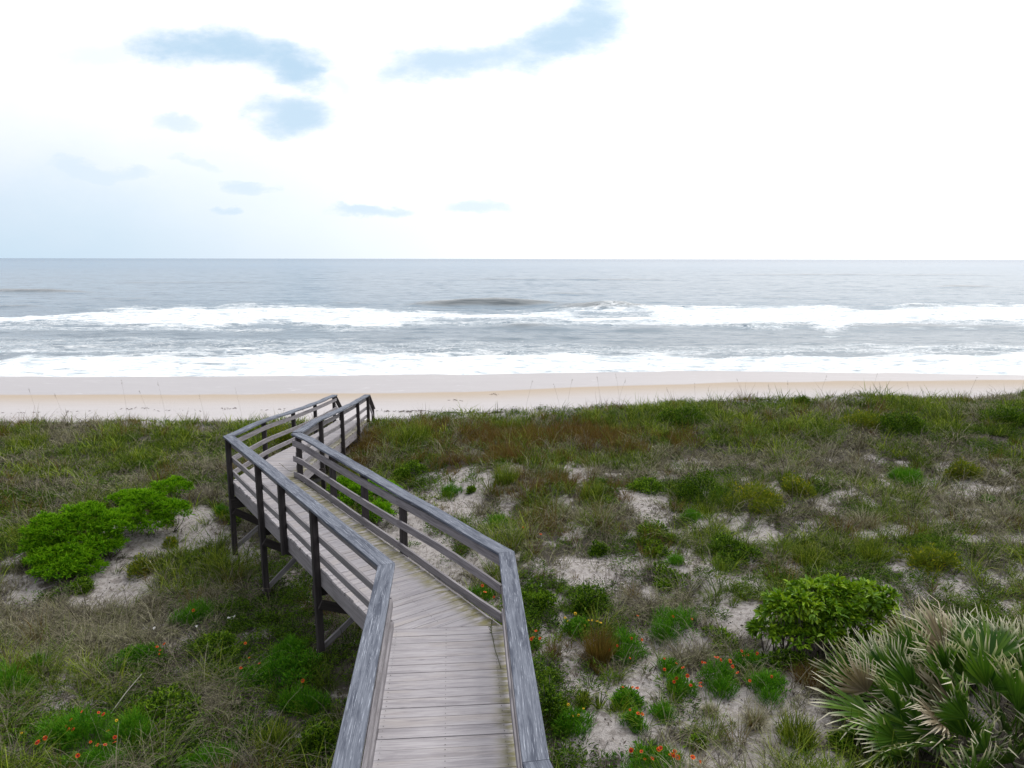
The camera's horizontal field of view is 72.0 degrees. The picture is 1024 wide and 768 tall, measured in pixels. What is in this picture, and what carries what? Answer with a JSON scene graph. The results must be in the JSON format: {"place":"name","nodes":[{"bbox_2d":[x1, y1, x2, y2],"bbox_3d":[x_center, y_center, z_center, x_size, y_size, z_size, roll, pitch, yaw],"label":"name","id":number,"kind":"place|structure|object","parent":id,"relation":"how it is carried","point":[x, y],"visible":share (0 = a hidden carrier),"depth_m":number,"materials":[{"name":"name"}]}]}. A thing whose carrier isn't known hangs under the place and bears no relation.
{"place":"outdoors","nodes":[
{"label":"outdoors","id":0,"kind":"place"},
{"bbox_2d":[0,258,1023,376],"bbox_3d":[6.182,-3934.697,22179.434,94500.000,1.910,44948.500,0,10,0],"label":"sea","id":1,"kind":"structure","parent":0,"point":[127,317],"depth_m":108.93,"materials":[{"name":"liquid"}]},
{"bbox_2d":[0,371,1023,767],"bbox_3d":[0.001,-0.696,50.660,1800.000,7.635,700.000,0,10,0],"label":"ground","id":2,"kind":"structure","parent":0,"point":[114,397],"depth_m":15.34,"materials":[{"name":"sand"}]},
{"bbox_2d":[0,654,40,697],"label":"green cushion plant","id":3,"kind":"object","parent":2,"relation":"on","point":[4,678],"visible":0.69,"depth_m":9.50,"materials":[{"name":"green plant"}]},
{"bbox_2d":[1,427,51,449],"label":"grass tuft","id":4,"kind":"object","parent":2,"relation":"on","point":[23,441],"visible":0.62,"depth_m":21.57,"materials":[{"name":"plant"}]},
{"bbox_2d":[14,649,53,669],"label":"green cushion plant","id":5,"kind":"object","parent":2,"relation":"on","point":[41,660],"visible":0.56,"depth_m":10.06,"materials":[{"name":"green plant"}]},
{"bbox_2d":[15,700,139,755],"bbox_3d":[-5.114,4.086,8.434,1.497,0.503,0.889,0,10,0],"label":"blanket flower","id":6,"kind":"object","parent":2,"relation":"on","point":[62,727],"visible":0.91,"depth_m":8.37,"materials":[{"name":"green plant"}]},
{"bbox_2d":[14,500,145,582],"bbox_3d":[-8.431,2.974,13.630,1.865,1.266,2.395,0,10,0],"label":"lime bush","id":7,"kind":"object","parent":2,"relation":"on","point":[77,554],"visible":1,"depth_m":13.31,"materials":[{"name":"green plant"}]},
{"bbox_2d":[70,575,96,595],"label":"leafy weed","id":8,"kind":"object","parent":2,"relation":"on","point":[86,583],"visible":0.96,"depth_m":12.68,"materials":[{"name":"green plant"}]},
{"bbox_2d":[50,741,132,767],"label":"blanket flower","id":9,"kind":"object","parent":2,"relation":"on","point":[93,754],"visible":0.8,"depth_m":7.99,"materials":[{"name":"green plant"}]},
{"bbox_2d":[109,674,141,715],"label":"dry stalk","id":10,"kind":"object","parent":2,"relation":"on","point":[126,692],"visible":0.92,"depth_m":9.08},
{"bbox_2d":[98,640,170,675],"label":"blanket flower","id":11,"kind":"object","parent":2,"relation":"on","point":[136,655],"visible":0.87,"depth_m":10.18,"materials":[{"name":"green plant"}]},
{"bbox_2d":[120,552,157,580],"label":"yellow bush","id":12,"kind":"object","parent":2,"relation":"on","point":[135,565],"visible":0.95,"depth_m":13.31,"materials":[{"name":"green plant"}]},
{"bbox_2d":[114,701,167,746],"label":"green cushion plant","id":13,"kind":"object","parent":2,"relation":"on","point":[136,724],"visible":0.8,"depth_m":8.44,"materials":[{"name":"green plant"}]},
{"bbox_2d":[103,474,195,534],"bbox_3d":[-7.736,2.576,15.295,1.862,1.002,2.478,-7,12,-33],"label":"lime bush","id":14,"kind":"object","parent":2,"relation":"on","point":[156,497],"visible":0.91,"depth_m":14.69,"materials":[{"name":"green plant"}]},
{"bbox_2d":[123,681,208,736],"bbox_3d":[-4.388,4.071,8.987,1.058,0.445,1.035,0,10,0],"label":"leafy weed","id":15,"kind":"object","parent":2,"relation":"on","point":[158,700],"visible":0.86,"depth_m":8.92,"materials":[{"name":"green plant"}]},
{"bbox_2d":[160,534,178,548],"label":"yellow bush","id":16,"kind":"object","parent":2,"relation":"on","point":[167,539],"visible":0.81,"depth_m":14.30,"materials":[{"name":"green plant"}]},
{"bbox_2d":[165,596,215,627],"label":"blanket flower","id":17,"kind":"object","parent":2,"relation":"on","point":[191,614],"visible":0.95,"depth_m":11.30,"materials":[{"name":"green plant"}]},
{"bbox_2d":[175,738,242,767],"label":"green cushion plant","id":18,"kind":"object","parent":2,"relation":"on","point":[204,757],"visible":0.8,"depth_m":8.01,"materials":[{"name":"green plant"}]},
{"bbox_2d":[183,628,240,661],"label":"leafy weed","id":19,"kind":"object","parent":2,"relation":"on","point":[221,636],"visible":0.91,"depth_m":10.45,"materials":[{"name":"green plant"}]},
{"bbox_2d":[210,503,228,515],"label":"green cushion plant","id":20,"kind":"object","parent":2,"relation":"on","point":[220,508],"visible":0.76,"depth_m":15.70,"materials":[{"name":"green plant"}]},
{"bbox_2d":[225,512,244,524],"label":"leafy weed","id":21,"kind":"object","parent":2,"relation":"on","point":[237,517],"visible":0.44,"depth_m":15.38,"materials":[{"name":"green plant"}]},
{"bbox_2d":[2,393,503,413],"bbox_3d":[-2.111,0.773,33.803,46.759,2.948,18.470,0,10,0],"label":"seaweed wrack","id":22,"kind":"object","parent":2,"relation":"on","point":[377,410],"visible":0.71,"depth_m":35.70,"materials":[{"name":"brown"}]},
{"bbox_2d":[245,715,301,758],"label":"grass tuft","id":23,"kind":"object","parent":2,"relation":"on","point":[274,738],"visible":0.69,"depth_m":8.23,"materials":[{"name":"plant"}]},
{"bbox_2d":[226,642,324,693],"bbox_3d":[-3.257,3.817,9.704,1.360,0.638,1.118,0,10,0],"label":"blanket flower","id":24,"kind":"object","parent":2,"relation":"on","point":[265,666],"visible":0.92,"depth_m":9.65,"materials":[{"name":"green plant"}]},
{"bbox_2d":[259,418,291,449],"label":"yellow bush","id":25,"kind":"object","parent":2,"relation":"on","point":[286,437],"visible":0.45,"depth_m":20.90,"materials":[{"name":"green plant"}]},
{"bbox_2d":[269,634,309,658],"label":"green cushion plant","id":26,"kind":"object","parent":2,"relation":"on","point":[284,643],"visible":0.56,"depth_m":10.29,"materials":[{"name":"green plant"}]},
{"bbox_2d":[272,680,335,718],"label":"green cushion plant","id":27,"kind":"object","parent":2,"relation":"on","point":[308,699],"visible":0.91,"depth_m":9.04,"materials":[{"name":"green plant"}]},
{"bbox_2d":[291,716,336,761],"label":"leafy weed","id":28,"kind":"object","parent":2,"relation":"on","point":[314,737],"visible":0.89,"depth_m":8.10,"materials":[{"name":"green plant"}]},
{"bbox_2d":[326,475,402,525],"bbox_3d":[-3.135,2.477,15.474,1.550,1.156,2.898,-5,11,-27],"label":"lime bush","id":29,"kind":"object","parent":2,"relation":"on","point":[354,487],"visible":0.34,"depth_m":14.84,"materials":[{"name":"green plant"}]},
{"bbox_2d":[223,394,552,767],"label":"boardwalk","id":30,"kind":"structure","parent":2,"relation":"on","point":[445,690],"depth_m":8.35,"materials":[{"name":"grey wood"}]},
{"bbox_2d":[488,621,500,667],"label":"vine","id":31,"kind":"object","parent":30,"relation":"on","point":[493,640],"visible":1,"depth_m":8.02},
{"bbox_2d":[390,460,430,482],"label":"leafy weed","id":32,"kind":"object","parent":2,"relation":"on","point":[406,471],"visible":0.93,"depth_m":17.96,"materials":[{"name":"green plant"}]},
{"bbox_2d":[384,419,438,446],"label":"grass tuft","id":33,"kind":"object","parent":2,"relation":"on","point":[409,434],"visible":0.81,"depth_m":20.75,"materials":[{"name":"plant"}]},
{"bbox_2d":[440,482,463,497],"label":"green cushion plant","id":34,"kind":"object","parent":2,"relation":"on","point":[452,490],"visible":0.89,"depth_m":16.25,"materials":[{"name":"green plant"}]},
{"bbox_2d":[464,485,476,494],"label":"leafy weed","id":35,"kind":"object","parent":2,"relation":"on","point":[470,489],"visible":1,"depth_m":16.09,"materials":[{"name":"green plant"}]},
{"bbox_2d":[468,583,495,604],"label":"blanket flower","id":36,"kind":"object","parent":2,"relation":"on","point":[479,590],"visible":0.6,"depth_m":11.31,"materials":[{"name":"green plant"}]},
{"bbox_2d":[487,463,521,486],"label":"grass tuft","id":37,"kind":"object","parent":2,"relation":"on","point":[509,475],"visible":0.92,"depth_m":16.22,"materials":[{"name":"plant"}]},
{"bbox_2d":[494,416,523,430],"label":"grass tuft","id":38,"kind":"object","parent":2,"relation":"on","point":[510,423],"visible":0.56,"depth_m":22.59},
{"bbox_2d":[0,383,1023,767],"bbox_3d":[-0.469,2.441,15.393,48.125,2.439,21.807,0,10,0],"label":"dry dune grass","id":39,"kind":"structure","parent":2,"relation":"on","point":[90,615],"depth_m":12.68,"materials":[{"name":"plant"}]},
{"bbox_2d":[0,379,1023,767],"bbox_3d":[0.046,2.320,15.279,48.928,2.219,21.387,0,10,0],"label":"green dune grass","id":40,"kind":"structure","parent":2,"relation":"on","point":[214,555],"depth_m":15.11,"materials":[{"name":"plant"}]},
{"bbox_2d":[0,391,1023,767],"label":"weeds","id":41,"kind":"object","parent":2,"relation":"on","point":[530,615],"visible":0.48,"depth_m":11.38,"materials":[{"name":"green plant"}]},
{"bbox_2d":[0,386,1023,767],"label":"brown dune grass","id":42,"kind":"structure","parent":2,"relation":"on","point":[530,432],"depth_m":18.64,"materials":[{"name":"plant"}]},
{"bbox_2d":[482,513,541,534],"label":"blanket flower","id":43,"kind":"object","parent":2,"relation":"on","point":[492,518],"visible":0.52,"depth_m":14.47,"materials":[{"name":"green plant"}]},
{"bbox_2d":[0,392,1023,767],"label":"short undergrowth","id":44,"kind":"object","parent":2,"relation":"on","point":[516,562],"visible":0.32,"depth_m":12.60,"materials":[{"name":"plant"}]},
{"bbox_2d":[529,630,545,650],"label":"blanket flower","id":45,"kind":"object","parent":2,"relation":"on","point":[533,640],"visible":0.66,"depth_m":9.99,"materials":[{"name":"green plant"}]},
{"bbox_2d":[521,590,559,611],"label":"leafy weed","id":46,"kind":"object","parent":2,"relation":"on","point":[541,597],"visible":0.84,"depth_m":11.00,"materials":[{"name":"green plant"}]},
{"bbox_2d":[536,646,565,668],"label":"bare twigs","id":47,"kind":"object","parent":2,"relation":"on","point":[549,660],"visible":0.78,"depth_m":9.45,"materials":[{"name":"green plant"}]},
{"bbox_2d":[537,674,569,727],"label":"dune bush","id":48,"kind":"object","parent":2,"relation":"on","point":[553,704],"visible":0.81,"depth_m":8.32,"materials":[{"name":"green plant"}]},
{"bbox_2d":[549,703,600,738],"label":"blanket flower","id":49,"kind":"object","parent":2,"relation":"on","point":[578,718],"visible":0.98,"depth_m":8.20,"materials":[{"name":"green plant"}]},
{"bbox_2d":[558,612,601,644],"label":"blanket flower","id":50,"kind":"object","parent":2,"relation":"on","point":[572,627],"visible":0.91,"depth_m":10.24,"materials":[{"name":"green plant"}]},
{"bbox_2d":[563,582,612,617],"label":"dune bush","id":51,"kind":"object","parent":2,"relation":"on","point":[586,597],"visible":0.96,"depth_m":10.76,"materials":[{"name":"green plant"}]},
{"bbox_2d":[568,685,609,708],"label":"grass tuft","id":52,"kind":"object","parent":2,"relation":"on","point":[587,701],"visible":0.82,"depth_m":8.69,"materials":[{"name":"green plant"}]},
{"bbox_2d":[575,478,607,502],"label":"grass tuft","id":53,"kind":"object","parent":2,"relation":"on","point":[589,491],"visible":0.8,"depth_m":15.28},
{"bbox_2d":[582,539,610,557],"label":"dune bush","id":54,"kind":"object","parent":2,"relation":"on","point":[596,550],"visible":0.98,"depth_m":12.68,"materials":[{"name":"green plant"}]},
{"bbox_2d":[577,623,623,667],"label":"grass tuft","id":55,"kind":"object","parent":2,"relation":"on","point":[605,652],"visible":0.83,"depth_m":9.64,"materials":[{"name":"plant"}]},
{"bbox_2d":[607,566,627,584],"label":"bare twigs","id":56,"kind":"object","parent":2,"relation":"on","point":[619,577],"visible":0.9,"depth_m":11.74,"materials":[{"name":"brown plant"}]},
{"bbox_2d":[597,625,651,664],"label":"blanket flower","id":57,"kind":"object","parent":2,"relation":"on","point":[626,639],"visible":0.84,"depth_m":9.83,"materials":[{"name":"green plant"}]},
{"bbox_2d":[609,684,648,711],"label":"blanket flower","id":58,"kind":"object","parent":2,"relation":"on","point":[637,700],"visible":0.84,"depth_m":8.67,"materials":[{"name":"green plant"}]},
{"bbox_2d":[615,706,651,735],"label":"blanket flower","id":59,"kind":"object","parent":2,"relation":"on","point":[634,715],"visible":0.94,"depth_m":8.21,"materials":[{"name":"green plant"}]},
{"bbox_2d":[624,475,671,496],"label":"leafy weed","id":60,"kind":"object","parent":2,"relation":"on","point":[640,484],"visible":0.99,"depth_m":15.62,"materials":[{"name":"green plant"}]},
{"bbox_2d":[606,736,700,767],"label":"blanket flower","id":61,"kind":"object","parent":2,"relation":"on","point":[650,752],"visible":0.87,"depth_m":7.59,"materials":[{"name":"green plant"}]},
{"bbox_2d":[635,536,672,559],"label":"leafy weed","id":62,"kind":"object","parent":2,"relation":"on","point":[656,548],"visible":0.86,"depth_m":12.78,"materials":[{"name":"green plant"}]},
{"bbox_2d":[638,721,671,750],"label":"bare twigs","id":63,"kind":"object","parent":2,"relation":"on","point":[645,736],"visible":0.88,"depth_m":7.77,"materials":[{"name":"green plant"}]},
{"bbox_2d":[637,519,675,542],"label":"leafy weed","id":64,"kind":"object","parent":2,"relation":"on","point":[645,526],"visible":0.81,"depth_m":13.41,"materials":[{"name":"green plant"}]},
{"bbox_2d":[648,694,679,724],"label":"green cushion plant","id":65,"kind":"object","parent":2,"relation":"on","point":[658,708],"visible":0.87,"depth_m":8.47,"materials":[{"name":"green plant"}]},
{"bbox_2d":[637,603,700,645],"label":"shrub","id":66,"kind":"object","parent":2,"relation":"on","point":[671,619],"visible":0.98,"depth_m":10.29,"materials":[{"name":"green plant"}]},
{"bbox_2d":[653,654,687,677],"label":"blanket flower","id":67,"kind":"object","parent":2,"relation":"on","point":[667,666],"visible":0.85,"depth_m":9.32,"materials":[{"name":"green plant"}]},
{"bbox_2d":[648,559,693,592],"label":"leafy weed","id":68,"kind":"object","parent":2,"relation":"on","point":[661,574],"visible":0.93,"depth_m":11.83,"materials":[{"name":"green plant"}]},
{"bbox_2d":[664,550,686,565],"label":"green cushion plant","id":69,"kind":"object","parent":2,"relation":"on","point":[674,559],"visible":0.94,"depth_m":12.33,"materials":[{"name":"green plant"}]},
{"bbox_2d":[654,401,714,430],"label":"dune bush","id":70,"kind":"object","parent":2,"relation":"on","point":[680,416],"visible":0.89,"depth_m":20.96,"materials":[{"name":"green plant"}]},
{"bbox_2d":[663,672,706,700],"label":"blanket flower","id":71,"kind":"object","parent":2,"relation":"on","point":[682,682],"visible":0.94,"depth_m":8.92,"materials":[{"name":"green plant"}]},
{"bbox_2d":[678,508,704,522],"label":"green cushion plant","id":72,"kind":"object","parent":2,"relation":"on","point":[692,513],"visible":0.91,"depth_m":14.18,"materials":[{"name":"green plant"}]},
{"bbox_2d":[679,575,706,589],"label":"bare twigs","id":73,"kind":"object","parent":2,"relation":"on","point":[696,580],"visible":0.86,"depth_m":11.65,"materials":[{"name":"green plant"}]},
{"bbox_2d":[682,731,709,754],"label":"leafy weed","id":74,"kind":"object","parent":2,"relation":"on","point":[695,736],"visible":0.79,"depth_m":7.95,"materials":[{"name":"green plant"}]},
{"bbox_2d":[674,463,737,509],"bbox_3d":[4.221,2.153,15.106,1.506,0.914,1.060,0,10,0],"label":"dune bush","id":75,"kind":"object","parent":2,"relation":"on","point":[687,488],"visible":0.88,"depth_m":15.12,"materials":[{"name":"green plant"}]},
{"bbox_2d":[700,700,723,719],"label":"grass tuft","id":76,"kind":"object","parent":2,"relation":"on","point":[712,709],"visible":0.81,"depth_m":8.60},
{"bbox_2d":[695,655,740,700],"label":"blanket flower","id":77,"kind":"object","parent":2,"relation":"on","point":[722,677],"visible":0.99,"depth_m":9.05,"materials":[{"name":"green plant"}]},
{"bbox_2d":[701,623,738,651],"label":"leafy weed","id":78,"kind":"object","parent":2,"relation":"on","point":[709,627],"visible":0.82,"depth_m":10.05,"materials":[{"name":"green plant"}]},
{"bbox_2d":[706,736,745,767],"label":"bare twigs","id":79,"kind":"object","parent":2,"relation":"on","point":[728,753],"visible":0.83,"depth_m":7.55,"materials":[{"name":"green plant"}]},
{"bbox_2d":[703,531,764,567],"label":"dune bush","id":80,"kind":"object","parent":2,"relation":"on","point":[718,544],"visible":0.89,"depth_m":12.81,"materials":[{"name":"green plant"}]},
{"bbox_2d":[724,648,766,674],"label":"blanket flower","id":81,"kind":"object","parent":2,"relation":"on","point":[752,657],"visible":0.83,"depth_m":9.44,"materials":[{"name":"green plant"}]},
{"bbox_2d":[721,638,777,665],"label":"bare twigs","id":82,"kind":"object","parent":2,"relation":"on","point":[743,650],"visible":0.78,"depth_m":9.58,"materials":[{"name":"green plant"}]},
{"bbox_2d":[734,699,772,735],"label":"grass tuft","id":83,"kind":"object","parent":2,"relation":"on","point":[757,716],"visible":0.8,"depth_m":8.36,"materials":[{"name":"plant"}]},
{"bbox_2d":[721,478,787,516],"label":"yellow bush","id":84,"kind":"object","parent":2,"relation":"on","point":[761,497],"visible":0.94,"depth_m":14.82,"materials":[{"name":"green plant"}]},
{"bbox_2d":[736,665,793,709],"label":"blanket flower","id":85,"kind":"object","parent":2,"relation":"on","point":[773,680],"visible":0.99,"depth_m":8.80,"materials":[{"name":"green plant"}]},
{"bbox_2d":[758,644,810,673],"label":"leafy weed","id":86,"kind":"object","parent":2,"relation":"on","point":[775,661],"visible":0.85,"depth_m":9.46,"materials":[{"name":"green plant"}]},
{"bbox_2d":[768,706,823,754],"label":"grass tuft","id":87,"kind":"object","parent":2,"relation":"on","point":[787,733],"visible":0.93,"depth_m":8.02,"materials":[{"name":"plant"}]},
{"bbox_2d":[779,470,818,498],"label":"yellow bush","id":88,"kind":"object","parent":2,"relation":"on","point":[800,485],"visible":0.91,"depth_m":15.42,"materials":[{"name":"green plant"}]},
{"bbox_2d":[788,394,812,407],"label":"dune bush","id":89,"kind":"object","parent":2,"relation":"on","point":[804,398],"visible":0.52,"depth_m":23.49,"materials":[{"name":"green plant"}]},
{"bbox_2d":[786,542,831,568],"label":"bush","id":90,"kind":"object","parent":2,"relation":"on","point":[808,558],"visible":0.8,"depth_m":12.60,"materials":[{"name":"plant"}]},
{"bbox_2d":[783,658,838,693],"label":"grass tuft","id":91,"kind":"object","parent":2,"relation":"on","point":[806,676],"visible":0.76,"depth_m":9.08,"materials":[{"name":"plant"}]},
{"bbox_2d":[745,572,902,658],"bbox_3d":[4.381,3.277,9.817,2.311,1.164,1.064,0,10,0],"label":"broadleaf shrub","id":92,"kind":"object","parent":2,"relation":"on","point":[799,605],"visible":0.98,"depth_m":9.70,"materials":[{"name":"green plant"}]},
{"bbox_2d":[824,731,857,756],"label":"leafy weed","id":93,"kind":"object","parent":2,"relation":"on","point":[835,740],"visible":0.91,"depth_m":7.92,"materials":[{"name":"green plant"}]},
{"bbox_2d":[835,408,887,431],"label":"yellow bush","id":94,"kind":"object","parent":2,"relation":"on","point":[868,418],"visible":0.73,"depth_m":20.32,"materials":[{"name":"green plant"}]},
{"bbox_2d":[840,504,896,532],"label":"grass tuft","id":95,"kind":"object","parent":2,"relation":"on","point":[859,518],"visible":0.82,"depth_m":13.98,"materials":[{"name":"plant"}]},
{"bbox_2d":[851,532,901,562],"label":"bush","id":96,"kind":"object","parent":2,"relation":"on","point":[872,548],"visible":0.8,"depth_m":12.55,"materials":[{"name":"plant"}]},
{"bbox_2d":[874,409,932,438],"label":"dune bush","id":97,"kind":"object","parent":2,"relation":"on","point":[910,421],"visible":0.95,"depth_m":19.74,"materials":[{"name":"green plant"}]},
{"bbox_2d":[883,466,933,488],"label":"green cushion plant","id":98,"kind":"object","parent":2,"relation":"on","point":[909,472],"visible":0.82,"depth_m":16.88,"materials":[{"name":"green plant"}]},
{"bbox_2d":[888,569,934,614],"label":"bare twigs","id":99,"kind":"object","parent":2,"relation":"on","point":[913,608],"visible":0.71,"depth_m":10.66,"materials":[{"name":"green plant"}]},
{"bbox_2d":[807,592,1023,767],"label":"saw palmetto","id":100,"kind":"object","parent":2,"relation":"on","point":[990,658],"visible":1,"depth_m":8.08,"materials":[{"name":"plant"}]},
{"bbox_2d":[895,542,968,579],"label":"yellow bush","id":101,"kind":"object","parent":2,"relation":"on","point":[920,556],"visible":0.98,"depth_m":12.01,"materials":[{"name":"green plant"}]},
{"bbox_2d":[940,457,988,480],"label":"yellow bush","id":102,"kind":"object","parent":2,"relation":"on","point":[962,472],"visible":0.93,"depth_m":16.80,"materials":[{"name":"green plant"}]},
{"bbox_2d":[957,549,1011,596],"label":"bare twigs","id":103,"kind":"object","parent":2,"relation":"on","point":[982,577],"visible":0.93,"depth_m":11.19,"materials":[{"name":"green plant"}]},
{"bbox_2d":[979,494,1001,503],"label":"green cushion plant","id":104,"kind":"object","parent":2,"relation":"on","point":[989,498],"visible":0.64,"depth_m":15.29,"materials":[{"name":"green plant"}]},
{"bbox_2d":[976,402,1023,428],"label":"dune bush","id":105,"kind":"object","parent":2,"relation":"on","point":[1007,415],"visible":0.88,"depth_m":20.37,"materials":[{"name":"green plant"}]},
{"bbox_2d":[0,0,1023,259],"label":"sky","id":106,"kind":"structure","parent":0,"point":[245,129],"materials":[{"name":"white"}]}
]}

